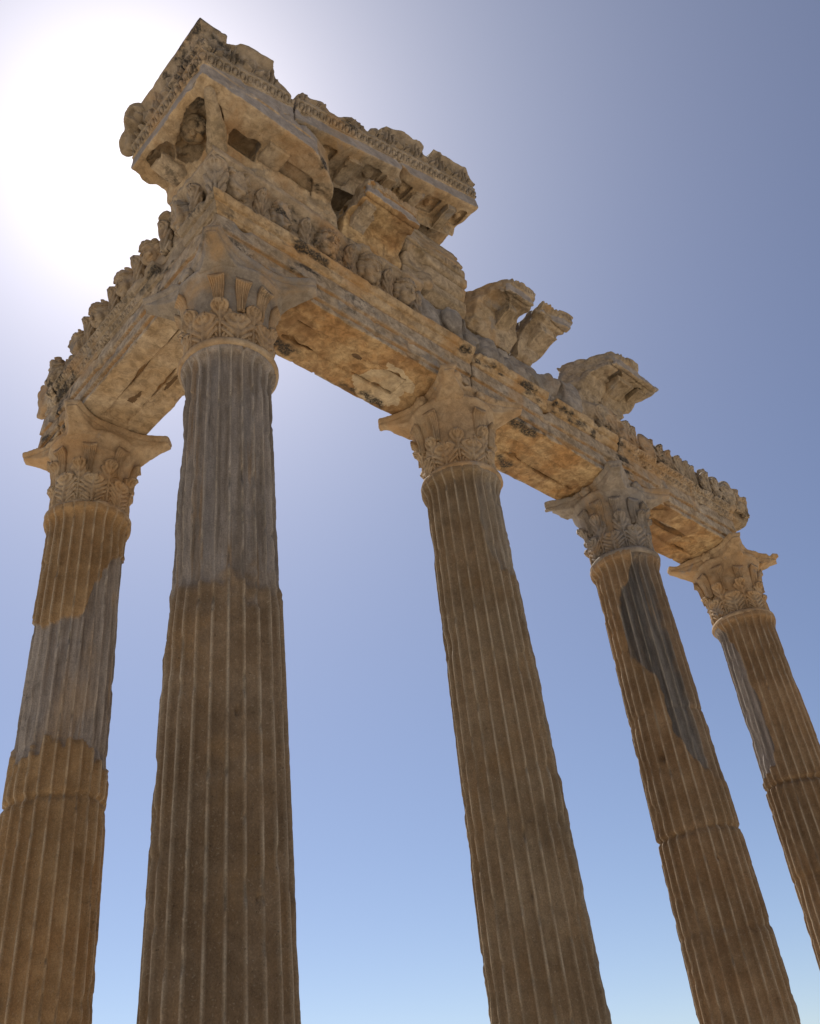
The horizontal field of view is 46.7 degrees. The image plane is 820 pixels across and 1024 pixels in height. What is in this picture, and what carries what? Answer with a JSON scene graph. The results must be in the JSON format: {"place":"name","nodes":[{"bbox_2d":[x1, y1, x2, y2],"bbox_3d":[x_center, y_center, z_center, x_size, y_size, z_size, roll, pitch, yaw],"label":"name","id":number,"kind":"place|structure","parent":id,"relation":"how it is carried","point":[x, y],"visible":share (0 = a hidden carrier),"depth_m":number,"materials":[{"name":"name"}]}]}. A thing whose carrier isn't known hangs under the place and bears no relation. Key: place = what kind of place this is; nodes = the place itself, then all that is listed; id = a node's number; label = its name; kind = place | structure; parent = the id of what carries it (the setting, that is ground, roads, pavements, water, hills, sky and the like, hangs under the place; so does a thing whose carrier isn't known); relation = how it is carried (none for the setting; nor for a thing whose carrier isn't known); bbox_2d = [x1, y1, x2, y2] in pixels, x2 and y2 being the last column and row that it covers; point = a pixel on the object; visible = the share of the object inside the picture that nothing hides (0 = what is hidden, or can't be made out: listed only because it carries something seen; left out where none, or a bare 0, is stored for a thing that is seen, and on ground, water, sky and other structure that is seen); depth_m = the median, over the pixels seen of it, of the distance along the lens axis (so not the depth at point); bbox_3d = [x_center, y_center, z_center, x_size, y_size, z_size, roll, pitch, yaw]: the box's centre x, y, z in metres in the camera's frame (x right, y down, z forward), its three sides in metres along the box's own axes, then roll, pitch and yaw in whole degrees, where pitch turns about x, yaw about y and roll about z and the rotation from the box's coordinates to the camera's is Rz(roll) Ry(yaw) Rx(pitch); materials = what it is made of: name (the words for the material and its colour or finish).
{"place":"outdoors","nodes":[
{"label":"outdoors","id":0,"kind":"place"},
{"bbox_2d":[0,399,171,1023],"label":"column","id":1,"kind":"structure","parent":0,"point":[52,823],"depth_m":8.49,"materials":[{"name":"beige stone"}]},
{"bbox_2d":[38,386,60,447],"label":"architrave block","id":2,"kind":"structure","parent":1,"relation":"on","point":[50,431],"depth_m":10.77,"materials":[{"name":"stone"}]},
{"bbox_2d":[37,357,64,419],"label":"frieze block","id":3,"kind":"structure","parent":2,"relation":"on","point":[56,365],"depth_m":10.98,"materials":[{"name":"stone"}]},
{"bbox_2d":[52,191,216,434],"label":"architrave block","id":4,"kind":"structure","parent":1,"relation":"on","point":[120,369],"depth_m":9.95,"materials":[{"name":"stone"}]},
{"bbox_2d":[62,149,214,371],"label":"frieze block","id":5,"kind":"structure","parent":4,"relation":"on","point":[192,193],"depth_m":9.72,"materials":[{"name":"stone"}]},
{"bbox_2d":[0,0,819,1023],"label":"sky","id":6,"kind":"structure","parent":0,"point":[649,170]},
{"bbox_2d":[667,532,819,969],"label":"column","id":7,"kind":"structure","parent":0,"point":[724,576],"depth_m":12.72,"materials":[{"name":"stone"}]},
{"bbox_2d":[617,438,735,563],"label":"architrave block","id":8,"kind":"structure","parent":7,"relation":"on","point":[689,519],"depth_m":13.46,"materials":[{"name":"stone"}]},
{"bbox_2d":[578,392,638,447],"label":"frieze block","id":9,"kind":"structure","parent":8,"relation":"on","point":[602,415],"depth_m":12.75,"materials":[{"name":"stone"}]},
{"bbox_2d":[557,351,658,419],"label":"loose cornice block","id":10,"kind":"structure","parent":9,"relation":"on","point":[618,385],"depth_m":13.09,"materials":[{"name":"stone"}]},
{"bbox_2d":[637,434,697,485],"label":"frieze block","id":11,"kind":"structure","parent":8,"relation":"on","point":[675,462],"depth_m":13.47,"materials":[{"name":"stone"}]},
{"bbox_2d":[695,469,749,532],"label":"frieze block","id":12,"kind":"structure","parent":8,"relation":"on","point":[723,490],"depth_m":14.42,"materials":[{"name":"stone"}]},
{"bbox_3d":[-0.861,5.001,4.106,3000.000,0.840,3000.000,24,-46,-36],"label":"ground","id":13,"kind":"structure","parent":0,"visible":0},
{"bbox_2d":[136,225,317,1023],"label":"column","id":14,"kind":"structure","parent":13,"relation":"on","point":[219,944],"depth_m":6.39,"materials":[{"name":"brown stone"}]},
{"bbox_2d":[213,186,475,414],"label":"architrave block","id":15,"kind":"structure","parent":14,"relation":"on","point":[351,332],"depth_m":9.93,"materials":[{"name":"stone"}]},
{"bbox_2d":[203,145,423,313],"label":"frieze block","id":16,"kind":"structure","parent":15,"relation":"on","point":[238,181],"depth_m":9.77,"materials":[{"name":"stone"}]},
{"bbox_2d":[119,18,337,228],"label":"corner cornice block","id":17,"kind":"structure","parent":16,"relation":"on","point":[208,90],"depth_m":9.62,"materials":[{"name":"stone"}]},
{"bbox_2d":[293,92,401,212],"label":"raking cornice block","id":18,"kind":"structure","parent":17,"relation":"on","point":[357,153],"depth_m":10.63,"materials":[{"name":"stone"}]},
{"bbox_2d":[335,179,419,268],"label":"loose cornice block","id":19,"kind":"structure","parent":16,"relation":"on","point":[378,219],"depth_m":10.57,"materials":[{"name":"stone"}]},
{"bbox_2d":[378,363,611,1023],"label":"column","id":20,"kind":"structure","parent":13,"relation":"on","point":[539,953],"depth_m":8.31,"materials":[{"name":"stone"}]},
{"bbox_2d":[470,353,619,499],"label":"architrave block","id":21,"kind":"structure","parent":20,"relation":"on","point":[556,448],"depth_m":11.76,"materials":[{"name":"stone"}]},
{"bbox_2d":[421,294,503,364],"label":"frieze block","id":22,"kind":"structure","parent":21,"relation":"on","point":[450,319],"depth_m":11.06,"materials":[{"name":"grey stone"}]},
{"bbox_2d":[399,229,466,318],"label":"pediment block","id":23,"kind":"structure","parent":22,"relation":"on","point":[434,267],"depth_m":11.26,"materials":[{"name":"stone"}]},
{"bbox_2d":[377,126,477,244],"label":"raking cornice block","id":24,"kind":"structure","parent":23,"relation":"on","point":[437,190],"depth_m":11.72,"materials":[{"name":"stone"}]},
{"bbox_2d":[464,279,535,353],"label":"loose cornice block","id":25,"kind":"structure","parent":22,"relation":"on","point":[495,311],"depth_m":11.78,"materials":[{"name":"stone"}]},
{"bbox_2d":[498,348,582,412],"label":"frieze block","id":26,"kind":"structure","parent":21,"relation":"on","point":[568,393],"depth_m":12.05,"materials":[{"name":"grey stone"}]},
{"bbox_2d":[508,301,572,365],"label":"loose cornice block","id":27,"kind":"structure","parent":26,"relation":"on","point":[541,326],"depth_m":12.18,"materials":[{"name":"stone"}]},
{"bbox_2d":[544,460,800,1023],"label":"column","id":28,"kind":"structure","parent":13,"relation":"on","point":[734,965],"depth_m":10.15,"materials":[{"name":"stone"}]}
]}

